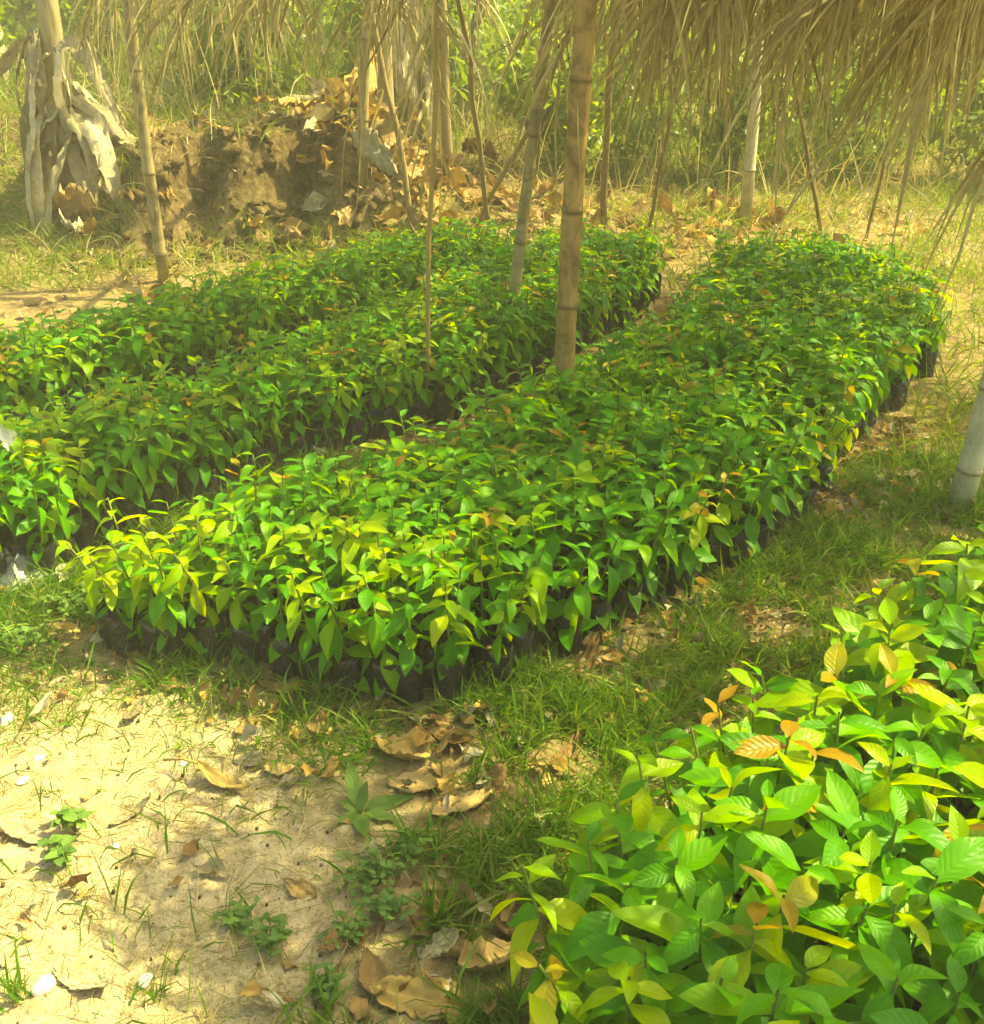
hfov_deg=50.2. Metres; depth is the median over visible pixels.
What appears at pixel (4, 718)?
stone
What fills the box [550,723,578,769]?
dead leaf
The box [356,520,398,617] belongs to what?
seedling
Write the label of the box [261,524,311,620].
seedling
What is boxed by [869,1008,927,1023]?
seedling
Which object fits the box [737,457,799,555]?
seedling
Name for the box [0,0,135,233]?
banana plant
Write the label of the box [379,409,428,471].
seedling
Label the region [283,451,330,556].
seedling
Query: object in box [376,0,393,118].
stick
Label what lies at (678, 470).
seedling
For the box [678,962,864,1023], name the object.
seedling
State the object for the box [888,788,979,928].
seedling
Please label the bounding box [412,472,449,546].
seedling
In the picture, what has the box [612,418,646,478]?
seedling
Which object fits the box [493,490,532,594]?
seedling
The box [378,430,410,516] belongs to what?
seedling
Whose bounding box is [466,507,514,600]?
seedling
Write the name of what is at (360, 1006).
leaf litter
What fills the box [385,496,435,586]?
seedling
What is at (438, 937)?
dead leaf
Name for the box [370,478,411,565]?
seedling
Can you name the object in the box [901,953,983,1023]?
seedling
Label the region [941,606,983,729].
seedling
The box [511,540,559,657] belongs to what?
seedling
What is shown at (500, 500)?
seedling
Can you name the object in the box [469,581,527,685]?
seedling
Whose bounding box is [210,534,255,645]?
seedling
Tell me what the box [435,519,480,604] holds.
seedling
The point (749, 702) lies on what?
seedling
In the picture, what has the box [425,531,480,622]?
seedling
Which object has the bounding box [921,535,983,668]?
seedling
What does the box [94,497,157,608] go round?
seedling
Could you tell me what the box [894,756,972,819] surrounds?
seedling
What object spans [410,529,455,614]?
seedling
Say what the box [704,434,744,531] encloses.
seedling
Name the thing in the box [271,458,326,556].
seedling
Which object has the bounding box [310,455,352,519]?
seedling
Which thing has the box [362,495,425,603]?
seedling
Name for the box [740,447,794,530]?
seedling
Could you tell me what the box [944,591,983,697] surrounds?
seedling
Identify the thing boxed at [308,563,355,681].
seedling
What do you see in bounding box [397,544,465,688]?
seedling
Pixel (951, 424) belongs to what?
verge grass
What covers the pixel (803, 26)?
thatch roof
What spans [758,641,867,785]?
seedling
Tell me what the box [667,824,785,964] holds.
seedling
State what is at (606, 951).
seedling
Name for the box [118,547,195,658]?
seedling
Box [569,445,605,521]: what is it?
seedling
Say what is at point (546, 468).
seedling
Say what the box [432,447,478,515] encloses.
seedling
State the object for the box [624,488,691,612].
seedling
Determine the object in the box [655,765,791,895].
seedling
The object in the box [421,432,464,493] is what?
seedling
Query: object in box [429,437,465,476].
seedling
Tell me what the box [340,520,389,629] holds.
seedling
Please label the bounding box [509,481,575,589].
seedling
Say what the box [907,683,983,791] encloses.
seedling
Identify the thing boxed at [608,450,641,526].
seedling
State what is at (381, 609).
seedling
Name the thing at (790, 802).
seedling
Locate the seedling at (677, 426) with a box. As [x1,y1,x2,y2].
[656,423,696,506]
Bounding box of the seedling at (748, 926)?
[667,884,797,1018]
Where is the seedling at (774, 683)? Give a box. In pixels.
[727,660,810,767]
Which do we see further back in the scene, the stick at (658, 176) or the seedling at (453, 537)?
the stick at (658, 176)
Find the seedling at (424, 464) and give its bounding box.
[412,452,455,514]
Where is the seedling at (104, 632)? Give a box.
[55,540,130,649]
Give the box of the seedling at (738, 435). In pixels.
[717,426,762,523]
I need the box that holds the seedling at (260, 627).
[222,534,278,661]
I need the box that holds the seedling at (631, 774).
[616,734,712,853]
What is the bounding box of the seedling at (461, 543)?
[448,513,491,638]
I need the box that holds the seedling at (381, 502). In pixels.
[353,497,396,588]
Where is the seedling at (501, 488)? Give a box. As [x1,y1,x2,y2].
[465,451,519,550]
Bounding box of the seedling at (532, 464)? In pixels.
[519,455,549,508]
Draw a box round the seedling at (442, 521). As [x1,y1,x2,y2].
[414,494,450,538]
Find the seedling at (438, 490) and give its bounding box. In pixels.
[410,481,461,539]
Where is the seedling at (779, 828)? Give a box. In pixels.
[733,793,817,869]
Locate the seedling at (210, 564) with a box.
[192,512,246,602]
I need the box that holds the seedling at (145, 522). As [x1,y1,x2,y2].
[138,516,194,597]
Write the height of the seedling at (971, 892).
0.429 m
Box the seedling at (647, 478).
[607,451,655,525]
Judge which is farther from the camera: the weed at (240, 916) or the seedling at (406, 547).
the seedling at (406, 547)
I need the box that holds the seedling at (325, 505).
[304,499,339,586]
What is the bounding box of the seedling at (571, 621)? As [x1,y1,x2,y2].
[546,542,610,657]
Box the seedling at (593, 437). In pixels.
[586,423,611,467]
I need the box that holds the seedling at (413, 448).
[396,444,432,516]
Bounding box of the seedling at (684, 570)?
[658,491,724,600]
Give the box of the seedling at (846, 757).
[776,726,865,831]
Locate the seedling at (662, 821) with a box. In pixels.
[575,748,683,945]
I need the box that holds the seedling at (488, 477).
[463,473,510,518]
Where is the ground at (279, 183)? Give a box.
[0,3,983,1023]
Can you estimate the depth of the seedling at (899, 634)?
2.14 m
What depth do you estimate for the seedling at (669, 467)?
3.07 m
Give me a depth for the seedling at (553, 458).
3.21 m
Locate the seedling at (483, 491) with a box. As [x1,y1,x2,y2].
[446,479,494,588]
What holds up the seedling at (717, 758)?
on the ground at (279, 183)
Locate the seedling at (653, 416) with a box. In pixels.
[628,410,670,505]
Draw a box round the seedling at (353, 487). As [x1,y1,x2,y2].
[331,469,378,510]
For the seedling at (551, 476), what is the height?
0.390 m
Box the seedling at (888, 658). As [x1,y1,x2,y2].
[833,643,935,746]
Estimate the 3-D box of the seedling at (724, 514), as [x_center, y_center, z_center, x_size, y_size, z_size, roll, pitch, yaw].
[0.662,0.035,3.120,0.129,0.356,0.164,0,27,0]
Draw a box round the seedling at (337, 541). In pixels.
[327,516,373,619]
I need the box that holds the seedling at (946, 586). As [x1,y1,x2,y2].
[903,571,965,668]
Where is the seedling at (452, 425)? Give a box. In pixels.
[418,421,465,503]
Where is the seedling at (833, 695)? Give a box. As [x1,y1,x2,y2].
[757,686,888,827]
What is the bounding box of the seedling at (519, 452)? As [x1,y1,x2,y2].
[511,438,552,481]
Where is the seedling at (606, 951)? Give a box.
[579,934,692,1023]
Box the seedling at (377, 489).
[345,479,401,584]
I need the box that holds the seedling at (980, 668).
[953,661,983,808]
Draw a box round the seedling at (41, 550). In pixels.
[7,479,64,572]
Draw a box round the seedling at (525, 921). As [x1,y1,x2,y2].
[489,854,589,1023]
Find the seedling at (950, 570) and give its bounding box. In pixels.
[927,562,983,627]
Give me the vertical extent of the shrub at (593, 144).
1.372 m
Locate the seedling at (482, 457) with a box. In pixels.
[470,448,512,517]
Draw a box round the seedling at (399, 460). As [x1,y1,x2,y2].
[367,455,416,514]
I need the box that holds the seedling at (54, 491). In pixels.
[27,451,75,548]
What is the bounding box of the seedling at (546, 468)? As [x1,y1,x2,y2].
[538,464,573,555]
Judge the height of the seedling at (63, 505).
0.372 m
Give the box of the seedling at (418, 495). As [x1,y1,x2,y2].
[407,493,436,541]
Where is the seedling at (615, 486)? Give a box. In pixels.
[594,464,633,564]
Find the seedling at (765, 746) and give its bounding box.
[704,720,825,821]
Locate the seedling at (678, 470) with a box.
[675,436,707,509]
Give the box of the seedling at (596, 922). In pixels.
[560,873,667,1023]
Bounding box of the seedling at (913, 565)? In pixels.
[885,557,938,675]
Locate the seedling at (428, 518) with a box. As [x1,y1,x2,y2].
[413,502,463,582]
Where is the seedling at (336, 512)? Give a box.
[306,493,346,523]
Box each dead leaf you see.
[0,424,16,452]
[0,819,51,843]
[51,967,109,991]
[108,794,150,825]
[122,697,143,719]
[163,757,250,790]
[233,750,262,766]
[234,707,262,734]
[257,679,300,692]
[263,752,296,775]
[283,877,316,900]
[315,939,347,974]
[357,946,389,994]
[367,975,450,1018]
[375,728,430,759]
[387,770,437,792]
[418,927,458,959]
[427,725,473,744]
[429,786,494,815]
[457,936,510,971]
[494,892,520,935]
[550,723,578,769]
[575,630,603,682]
[698,571,718,577]
[881,466,924,477]
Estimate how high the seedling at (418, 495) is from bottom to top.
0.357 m
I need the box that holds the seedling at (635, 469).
[604,454,660,563]
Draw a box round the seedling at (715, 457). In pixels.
[688,417,733,513]
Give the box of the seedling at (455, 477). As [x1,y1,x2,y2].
[427,471,471,513]
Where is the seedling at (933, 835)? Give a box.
[815,786,949,941]
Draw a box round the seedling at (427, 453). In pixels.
[409,444,449,511]
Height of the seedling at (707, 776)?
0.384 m
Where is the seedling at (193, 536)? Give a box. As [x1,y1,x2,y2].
[180,496,217,580]
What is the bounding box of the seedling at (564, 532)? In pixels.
[538,492,602,598]
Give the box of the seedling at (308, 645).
[285,568,330,683]
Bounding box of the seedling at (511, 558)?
[478,531,523,629]
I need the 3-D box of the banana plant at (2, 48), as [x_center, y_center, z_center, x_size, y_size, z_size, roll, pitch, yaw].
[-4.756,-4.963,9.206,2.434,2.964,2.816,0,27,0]
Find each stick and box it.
[366,0,416,236]
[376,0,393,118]
[438,0,452,160]
[456,0,491,230]
[474,29,573,227]
[600,15,616,224]
[646,29,689,232]
[778,0,822,234]
[864,46,908,240]
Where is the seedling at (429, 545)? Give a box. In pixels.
[417,531,469,645]
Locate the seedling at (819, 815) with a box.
[775,780,841,831]
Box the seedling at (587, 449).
[577,441,602,507]
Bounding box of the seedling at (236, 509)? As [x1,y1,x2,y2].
[211,498,261,603]
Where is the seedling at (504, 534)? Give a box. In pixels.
[484,522,532,613]
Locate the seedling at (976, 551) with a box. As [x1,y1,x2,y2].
[940,524,983,605]
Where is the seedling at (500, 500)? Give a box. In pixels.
[474,483,518,544]
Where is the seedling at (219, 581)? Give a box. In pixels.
[185,496,226,584]
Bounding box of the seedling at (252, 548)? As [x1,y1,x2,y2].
[215,515,265,581]
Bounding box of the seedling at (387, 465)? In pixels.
[357,458,406,508]
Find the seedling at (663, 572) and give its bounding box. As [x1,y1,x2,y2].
[640,517,679,606]
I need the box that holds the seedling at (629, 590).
[604,533,651,625]
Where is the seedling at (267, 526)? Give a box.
[244,499,292,597]
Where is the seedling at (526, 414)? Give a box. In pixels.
[500,410,540,471]
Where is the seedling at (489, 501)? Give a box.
[446,479,496,588]
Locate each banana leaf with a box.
[24,133,125,158]
[43,182,99,220]
[58,209,83,239]
[116,185,174,205]
[252,91,327,111]
[271,226,303,244]
[344,46,377,93]
[348,95,376,111]
[350,124,398,176]
[387,145,395,157]
[423,182,440,211]
[461,134,498,165]
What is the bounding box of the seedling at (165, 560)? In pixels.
[147,500,195,593]
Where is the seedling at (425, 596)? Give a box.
[399,536,446,652]
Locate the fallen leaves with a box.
[290,97,806,253]
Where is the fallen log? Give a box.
[289,94,317,107]
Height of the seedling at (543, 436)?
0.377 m
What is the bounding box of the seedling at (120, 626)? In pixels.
[73,549,139,656]
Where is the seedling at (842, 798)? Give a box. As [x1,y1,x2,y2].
[788,768,870,945]
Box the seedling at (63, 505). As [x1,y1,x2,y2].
[24,463,79,566]
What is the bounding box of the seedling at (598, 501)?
[574,495,634,587]
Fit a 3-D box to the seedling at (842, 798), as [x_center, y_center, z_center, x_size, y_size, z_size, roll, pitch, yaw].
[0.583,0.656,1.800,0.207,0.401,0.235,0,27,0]
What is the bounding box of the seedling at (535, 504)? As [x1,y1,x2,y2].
[498,475,556,574]
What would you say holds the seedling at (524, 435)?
on the ground at (279, 183)
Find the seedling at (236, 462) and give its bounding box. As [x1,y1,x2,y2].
[220,458,274,547]
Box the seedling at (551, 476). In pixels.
[530,473,580,566]
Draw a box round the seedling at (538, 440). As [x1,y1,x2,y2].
[512,425,559,483]
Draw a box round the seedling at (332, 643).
[302,581,372,698]
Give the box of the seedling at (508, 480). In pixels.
[498,462,531,549]
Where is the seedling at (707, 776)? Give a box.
[679,757,804,902]
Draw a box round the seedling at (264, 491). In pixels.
[220,476,285,577]
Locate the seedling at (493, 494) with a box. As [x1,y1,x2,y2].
[472,481,501,568]
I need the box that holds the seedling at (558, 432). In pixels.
[543,428,585,464]
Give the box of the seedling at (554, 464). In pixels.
[534,447,567,499]
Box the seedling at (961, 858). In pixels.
[862,837,983,1009]
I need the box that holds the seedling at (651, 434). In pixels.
[624,421,667,520]
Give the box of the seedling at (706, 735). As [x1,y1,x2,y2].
[656,724,743,834]
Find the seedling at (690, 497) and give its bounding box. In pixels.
[673,476,717,584]
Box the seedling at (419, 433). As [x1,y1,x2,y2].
[402,419,430,481]
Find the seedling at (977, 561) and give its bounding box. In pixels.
[946,546,983,607]
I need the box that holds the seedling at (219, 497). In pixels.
[213,475,260,549]
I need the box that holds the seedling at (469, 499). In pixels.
[454,493,500,609]
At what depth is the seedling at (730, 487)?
3.31 m
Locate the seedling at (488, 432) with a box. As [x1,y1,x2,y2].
[455,425,504,465]
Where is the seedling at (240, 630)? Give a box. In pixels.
[211,554,266,667]
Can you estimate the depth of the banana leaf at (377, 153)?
7.07 m
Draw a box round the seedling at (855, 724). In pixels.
[793,702,892,839]
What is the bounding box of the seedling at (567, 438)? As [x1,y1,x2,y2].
[546,424,590,476]
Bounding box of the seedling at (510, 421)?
[494,404,529,448]
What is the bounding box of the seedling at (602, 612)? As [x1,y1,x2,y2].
[565,537,642,637]
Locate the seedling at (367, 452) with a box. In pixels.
[331,448,389,525]
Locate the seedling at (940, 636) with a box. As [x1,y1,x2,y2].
[889,598,968,700]
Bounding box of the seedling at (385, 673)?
[345,575,404,704]
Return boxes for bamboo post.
[122,0,169,283]
[357,0,373,186]
[506,0,556,353]
[554,0,596,398]
[739,7,764,225]
[947,369,983,514]
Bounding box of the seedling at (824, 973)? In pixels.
[748,945,873,1023]
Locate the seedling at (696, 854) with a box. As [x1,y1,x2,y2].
[618,825,728,1004]
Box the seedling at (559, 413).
[534,405,583,448]
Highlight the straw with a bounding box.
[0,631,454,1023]
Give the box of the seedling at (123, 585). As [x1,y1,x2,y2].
[82,530,153,649]
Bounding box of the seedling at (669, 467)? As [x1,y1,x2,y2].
[641,463,683,546]
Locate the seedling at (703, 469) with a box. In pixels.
[673,438,716,525]
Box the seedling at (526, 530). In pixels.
[512,503,565,598]
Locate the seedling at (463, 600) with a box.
[417,561,487,687]
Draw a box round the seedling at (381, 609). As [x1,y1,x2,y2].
[323,563,394,686]
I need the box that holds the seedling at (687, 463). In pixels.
[644,446,701,535]
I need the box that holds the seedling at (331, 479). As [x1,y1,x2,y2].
[312,455,344,520]
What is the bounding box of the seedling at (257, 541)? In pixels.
[217,519,279,612]
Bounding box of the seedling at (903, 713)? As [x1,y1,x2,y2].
[832,669,951,840]
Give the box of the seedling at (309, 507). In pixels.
[286,485,334,569]
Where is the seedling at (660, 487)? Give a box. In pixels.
[649,463,682,587]
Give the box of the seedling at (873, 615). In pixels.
[853,578,915,700]
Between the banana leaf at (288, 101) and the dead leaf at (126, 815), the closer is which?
the dead leaf at (126, 815)
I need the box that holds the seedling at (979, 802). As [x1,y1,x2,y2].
[942,793,983,967]
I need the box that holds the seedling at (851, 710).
[813,624,880,763]
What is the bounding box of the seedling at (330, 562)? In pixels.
[299,524,350,610]
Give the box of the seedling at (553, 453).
[528,452,571,488]
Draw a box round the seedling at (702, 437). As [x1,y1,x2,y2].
[691,431,719,503]
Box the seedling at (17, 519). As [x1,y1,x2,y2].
[0,457,35,542]
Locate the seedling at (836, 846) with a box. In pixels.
[789,819,881,949]
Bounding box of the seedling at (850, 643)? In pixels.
[845,604,900,699]
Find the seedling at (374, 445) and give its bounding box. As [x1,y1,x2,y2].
[359,440,418,484]
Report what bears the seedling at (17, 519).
on the ground at (279, 183)
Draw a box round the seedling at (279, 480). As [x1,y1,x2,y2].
[257,471,317,554]
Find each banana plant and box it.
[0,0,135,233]
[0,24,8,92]
[391,0,437,144]
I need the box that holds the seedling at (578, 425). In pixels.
[569,422,595,469]
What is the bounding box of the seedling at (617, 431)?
[601,425,638,485]
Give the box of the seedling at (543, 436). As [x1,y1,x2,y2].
[537,420,575,499]
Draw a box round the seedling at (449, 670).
[423,579,485,706]
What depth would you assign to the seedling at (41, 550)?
3.09 m
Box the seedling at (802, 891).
[702,864,858,998]
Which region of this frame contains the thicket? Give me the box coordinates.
[0,0,942,99]
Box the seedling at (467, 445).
[456,435,472,464]
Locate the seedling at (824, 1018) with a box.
[760,991,860,1023]
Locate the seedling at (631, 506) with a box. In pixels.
[588,489,647,607]
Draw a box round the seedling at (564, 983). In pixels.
[511,950,601,1023]
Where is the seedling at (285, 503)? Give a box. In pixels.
[257,488,307,565]
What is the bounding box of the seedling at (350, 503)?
[318,492,360,534]
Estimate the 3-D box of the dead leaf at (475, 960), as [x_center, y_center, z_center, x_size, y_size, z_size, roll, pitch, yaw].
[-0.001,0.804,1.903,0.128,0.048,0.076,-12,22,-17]
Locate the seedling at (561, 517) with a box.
[529,488,580,571]
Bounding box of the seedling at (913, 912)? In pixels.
[837,881,931,1007]
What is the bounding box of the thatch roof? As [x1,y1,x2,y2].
[61,0,983,334]
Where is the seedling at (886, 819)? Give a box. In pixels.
[850,803,936,866]
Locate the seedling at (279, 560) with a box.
[254,523,311,635]
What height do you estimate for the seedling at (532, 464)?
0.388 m
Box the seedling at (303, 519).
[258,501,311,604]
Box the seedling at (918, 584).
[893,575,948,676]
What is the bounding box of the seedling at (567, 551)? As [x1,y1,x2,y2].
[556,479,576,554]
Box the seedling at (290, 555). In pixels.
[273,521,325,605]
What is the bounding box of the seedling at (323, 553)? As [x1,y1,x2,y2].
[300,534,357,631]
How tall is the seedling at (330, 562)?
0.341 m
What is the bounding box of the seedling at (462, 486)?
[428,465,478,556]
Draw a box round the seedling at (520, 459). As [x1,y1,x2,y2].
[501,455,535,533]
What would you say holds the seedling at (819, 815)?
on the ground at (279, 183)
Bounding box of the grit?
[0,667,392,1023]
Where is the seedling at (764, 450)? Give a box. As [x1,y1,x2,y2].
[735,433,789,513]
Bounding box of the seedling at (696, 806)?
[622,788,762,969]
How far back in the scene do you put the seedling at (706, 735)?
1.98 m
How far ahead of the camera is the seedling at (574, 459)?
3.04 m
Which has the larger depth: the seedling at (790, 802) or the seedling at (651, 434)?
the seedling at (651, 434)
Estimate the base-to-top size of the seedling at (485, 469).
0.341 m
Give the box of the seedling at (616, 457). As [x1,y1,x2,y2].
[592,441,628,525]
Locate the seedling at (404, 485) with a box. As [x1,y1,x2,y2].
[374,470,422,548]
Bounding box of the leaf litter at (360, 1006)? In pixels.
[0,412,981,1023]
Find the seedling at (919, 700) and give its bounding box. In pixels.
[847,693,965,818]
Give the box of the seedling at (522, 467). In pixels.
[491,443,533,516]
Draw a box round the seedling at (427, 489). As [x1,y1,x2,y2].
[394,482,448,535]
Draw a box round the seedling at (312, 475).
[307,471,333,515]
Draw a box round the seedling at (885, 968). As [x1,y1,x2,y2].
[830,922,949,1023]
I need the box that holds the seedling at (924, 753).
[838,730,943,860]
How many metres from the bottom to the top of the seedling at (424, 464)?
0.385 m
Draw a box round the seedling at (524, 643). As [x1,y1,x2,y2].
[495,567,543,679]
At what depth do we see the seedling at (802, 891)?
1.52 m
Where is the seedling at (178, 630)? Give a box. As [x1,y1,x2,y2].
[132,559,199,666]
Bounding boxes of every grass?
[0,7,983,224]
[0,15,982,200]
[0,46,983,292]
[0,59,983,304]
[0,72,234,293]
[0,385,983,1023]
[0,434,983,1023]
[0,608,374,1023]
[840,160,983,479]
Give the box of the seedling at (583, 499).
[556,477,603,575]
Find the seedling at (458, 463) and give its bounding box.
[435,447,474,515]
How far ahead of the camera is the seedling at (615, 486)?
2.99 m
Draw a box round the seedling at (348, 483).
[324,468,372,520]
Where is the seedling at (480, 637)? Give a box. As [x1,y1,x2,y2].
[461,546,516,676]
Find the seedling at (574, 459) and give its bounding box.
[556,451,616,508]
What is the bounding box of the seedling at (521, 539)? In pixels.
[507,501,568,643]
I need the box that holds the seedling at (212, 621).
[150,548,234,662]
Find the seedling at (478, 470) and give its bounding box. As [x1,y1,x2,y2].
[465,462,495,503]
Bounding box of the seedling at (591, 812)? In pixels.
[538,780,666,960]
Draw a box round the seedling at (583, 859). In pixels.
[535,820,649,956]
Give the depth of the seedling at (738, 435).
3.23 m
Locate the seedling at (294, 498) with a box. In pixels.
[278,495,329,592]
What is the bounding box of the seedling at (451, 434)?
[433,422,470,471]
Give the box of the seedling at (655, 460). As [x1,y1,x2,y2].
[632,454,665,531]
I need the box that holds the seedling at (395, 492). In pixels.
[378,484,421,567]
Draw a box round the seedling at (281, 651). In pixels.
[250,565,305,680]
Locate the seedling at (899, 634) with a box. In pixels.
[840,621,938,763]
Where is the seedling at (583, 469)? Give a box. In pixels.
[549,460,603,568]
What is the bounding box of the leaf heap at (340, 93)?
[255,74,466,244]
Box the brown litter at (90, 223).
[0,93,983,365]
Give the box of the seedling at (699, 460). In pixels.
[680,437,722,525]
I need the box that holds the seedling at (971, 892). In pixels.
[903,804,983,1011]
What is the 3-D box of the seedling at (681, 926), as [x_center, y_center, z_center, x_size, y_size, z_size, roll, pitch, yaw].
[0.321,0.750,1.613,0.299,0.414,0.210,0,27,0]
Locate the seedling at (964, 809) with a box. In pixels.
[925,735,983,817]
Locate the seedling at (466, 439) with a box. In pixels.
[447,435,484,497]
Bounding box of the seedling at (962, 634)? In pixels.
[894,595,976,690]
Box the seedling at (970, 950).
[901,905,983,1017]
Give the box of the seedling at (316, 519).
[275,510,333,619]
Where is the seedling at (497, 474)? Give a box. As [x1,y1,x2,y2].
[482,445,499,476]
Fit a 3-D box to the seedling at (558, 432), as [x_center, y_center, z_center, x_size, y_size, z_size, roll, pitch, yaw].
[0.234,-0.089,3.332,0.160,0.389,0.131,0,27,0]
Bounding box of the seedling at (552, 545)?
[528,502,584,630]
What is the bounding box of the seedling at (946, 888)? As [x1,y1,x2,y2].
[904,824,983,895]
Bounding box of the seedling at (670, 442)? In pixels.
[647,439,708,525]
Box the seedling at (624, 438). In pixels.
[612,432,647,517]
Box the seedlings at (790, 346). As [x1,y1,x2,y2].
[0,214,983,1023]
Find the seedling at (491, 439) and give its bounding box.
[468,418,514,470]
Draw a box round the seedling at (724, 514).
[693,471,744,573]
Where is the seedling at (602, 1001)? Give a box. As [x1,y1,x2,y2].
[574,947,689,1023]
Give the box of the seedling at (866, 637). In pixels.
[832,597,937,707]
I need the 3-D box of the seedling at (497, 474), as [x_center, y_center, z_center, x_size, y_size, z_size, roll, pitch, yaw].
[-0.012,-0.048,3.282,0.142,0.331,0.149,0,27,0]
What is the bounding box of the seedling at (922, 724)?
[860,700,972,808]
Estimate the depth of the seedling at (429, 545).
2.59 m
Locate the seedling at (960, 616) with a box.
[914,604,983,699]
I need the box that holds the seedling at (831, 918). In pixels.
[799,886,912,1007]
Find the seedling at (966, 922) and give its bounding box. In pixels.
[918,876,983,969]
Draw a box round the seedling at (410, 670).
[381,574,439,705]
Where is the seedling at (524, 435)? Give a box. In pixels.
[498,422,545,503]
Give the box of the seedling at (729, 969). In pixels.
[613,955,742,1023]
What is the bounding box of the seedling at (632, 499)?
[585,482,642,566]
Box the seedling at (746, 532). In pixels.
[726,457,791,568]
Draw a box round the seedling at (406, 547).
[387,522,426,623]
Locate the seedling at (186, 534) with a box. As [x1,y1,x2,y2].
[165,523,207,635]
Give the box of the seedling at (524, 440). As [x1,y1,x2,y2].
[493,437,540,491]
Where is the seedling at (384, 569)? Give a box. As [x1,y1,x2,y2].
[358,546,421,655]
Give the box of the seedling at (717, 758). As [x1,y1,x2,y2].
[675,684,760,835]
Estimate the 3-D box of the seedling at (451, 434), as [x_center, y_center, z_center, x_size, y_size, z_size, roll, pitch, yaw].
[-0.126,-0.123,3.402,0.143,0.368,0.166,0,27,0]
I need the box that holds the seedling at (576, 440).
[542,426,590,484]
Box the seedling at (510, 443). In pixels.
[495,430,516,514]
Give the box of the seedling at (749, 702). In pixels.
[712,686,783,795]
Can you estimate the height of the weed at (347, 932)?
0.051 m
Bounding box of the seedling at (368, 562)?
[351,524,403,636]
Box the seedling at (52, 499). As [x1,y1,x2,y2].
[25,487,76,544]
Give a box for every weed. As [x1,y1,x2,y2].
[0,619,60,654]
[37,834,77,866]
[41,580,102,619]
[48,805,94,831]
[212,895,259,933]
[242,912,292,958]
[301,962,350,1005]
[316,903,372,950]
[334,842,416,896]
[335,758,418,836]
[350,868,420,920]
[384,823,433,858]
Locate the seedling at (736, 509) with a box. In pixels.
[708,451,759,567]
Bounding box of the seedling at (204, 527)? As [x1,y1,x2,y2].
[168,499,221,618]
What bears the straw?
on the ground at (279, 183)
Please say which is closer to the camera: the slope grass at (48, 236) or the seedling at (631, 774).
the seedling at (631, 774)
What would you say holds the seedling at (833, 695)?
on the ground at (279, 183)
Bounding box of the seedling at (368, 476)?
[360,470,378,498]
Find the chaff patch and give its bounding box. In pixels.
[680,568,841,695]
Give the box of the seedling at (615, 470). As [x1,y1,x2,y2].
[593,452,623,518]
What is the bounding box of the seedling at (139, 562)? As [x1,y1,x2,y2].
[129,530,197,610]
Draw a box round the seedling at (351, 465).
[345,435,382,500]
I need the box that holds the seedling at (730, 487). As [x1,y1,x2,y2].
[704,426,745,507]
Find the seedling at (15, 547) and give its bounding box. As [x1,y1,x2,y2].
[0,475,29,556]
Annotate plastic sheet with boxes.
[0,548,79,594]
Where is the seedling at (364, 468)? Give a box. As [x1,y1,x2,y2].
[359,456,389,507]
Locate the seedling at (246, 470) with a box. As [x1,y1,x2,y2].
[236,452,271,558]
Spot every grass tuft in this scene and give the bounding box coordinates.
[0,935,34,1013]
[30,766,67,796]
[117,958,185,1009]
[166,728,191,752]
[394,860,505,955]
[459,663,535,715]
[476,948,531,1015]
[652,605,706,655]
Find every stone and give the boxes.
[0,712,14,726]
[15,775,29,784]
[30,974,55,996]
[33,754,44,761]
[138,973,153,989]
[179,761,187,766]
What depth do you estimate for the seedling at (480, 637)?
2.64 m
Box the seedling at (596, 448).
[583,433,627,534]
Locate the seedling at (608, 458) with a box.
[594,446,638,532]
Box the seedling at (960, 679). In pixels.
[900,654,980,772]
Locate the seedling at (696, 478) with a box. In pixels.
[674,471,714,547]
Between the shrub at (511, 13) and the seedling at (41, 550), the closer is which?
the seedling at (41, 550)
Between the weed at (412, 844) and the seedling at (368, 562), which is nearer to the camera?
the weed at (412, 844)
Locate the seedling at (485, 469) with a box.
[466,458,505,514]
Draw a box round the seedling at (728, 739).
[718,732,828,827]
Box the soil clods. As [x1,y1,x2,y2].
[60,111,397,271]
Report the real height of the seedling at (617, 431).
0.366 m
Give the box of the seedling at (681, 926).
[610,882,809,1003]
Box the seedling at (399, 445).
[386,438,430,516]
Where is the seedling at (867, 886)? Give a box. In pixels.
[803,829,915,1002]
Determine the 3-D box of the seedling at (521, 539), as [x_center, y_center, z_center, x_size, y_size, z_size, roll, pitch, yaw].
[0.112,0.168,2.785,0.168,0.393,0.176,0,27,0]
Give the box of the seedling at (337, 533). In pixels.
[324,507,389,612]
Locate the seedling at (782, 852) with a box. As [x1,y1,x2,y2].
[743,833,856,961]
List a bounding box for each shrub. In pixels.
[0,0,16,55]
[0,0,17,45]
[4,0,196,78]
[114,0,306,86]
[175,0,328,119]
[267,0,356,74]
[330,0,475,105]
[424,0,527,135]
[455,0,610,116]
[488,0,614,176]
[542,12,704,181]
[595,13,745,162]
[672,28,797,185]
[777,0,983,142]
[787,18,965,184]
[872,9,982,118]
[927,37,983,170]
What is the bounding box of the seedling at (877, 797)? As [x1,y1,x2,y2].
[854,742,958,867]
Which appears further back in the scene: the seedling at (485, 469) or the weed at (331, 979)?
the seedling at (485, 469)
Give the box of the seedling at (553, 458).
[538,442,567,480]
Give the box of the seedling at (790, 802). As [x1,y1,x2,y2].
[713,779,821,985]
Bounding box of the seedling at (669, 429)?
[635,421,684,511]
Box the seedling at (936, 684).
[892,661,968,739]
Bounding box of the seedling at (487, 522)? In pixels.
[467,512,523,626]
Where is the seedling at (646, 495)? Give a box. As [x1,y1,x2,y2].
[618,479,663,573]

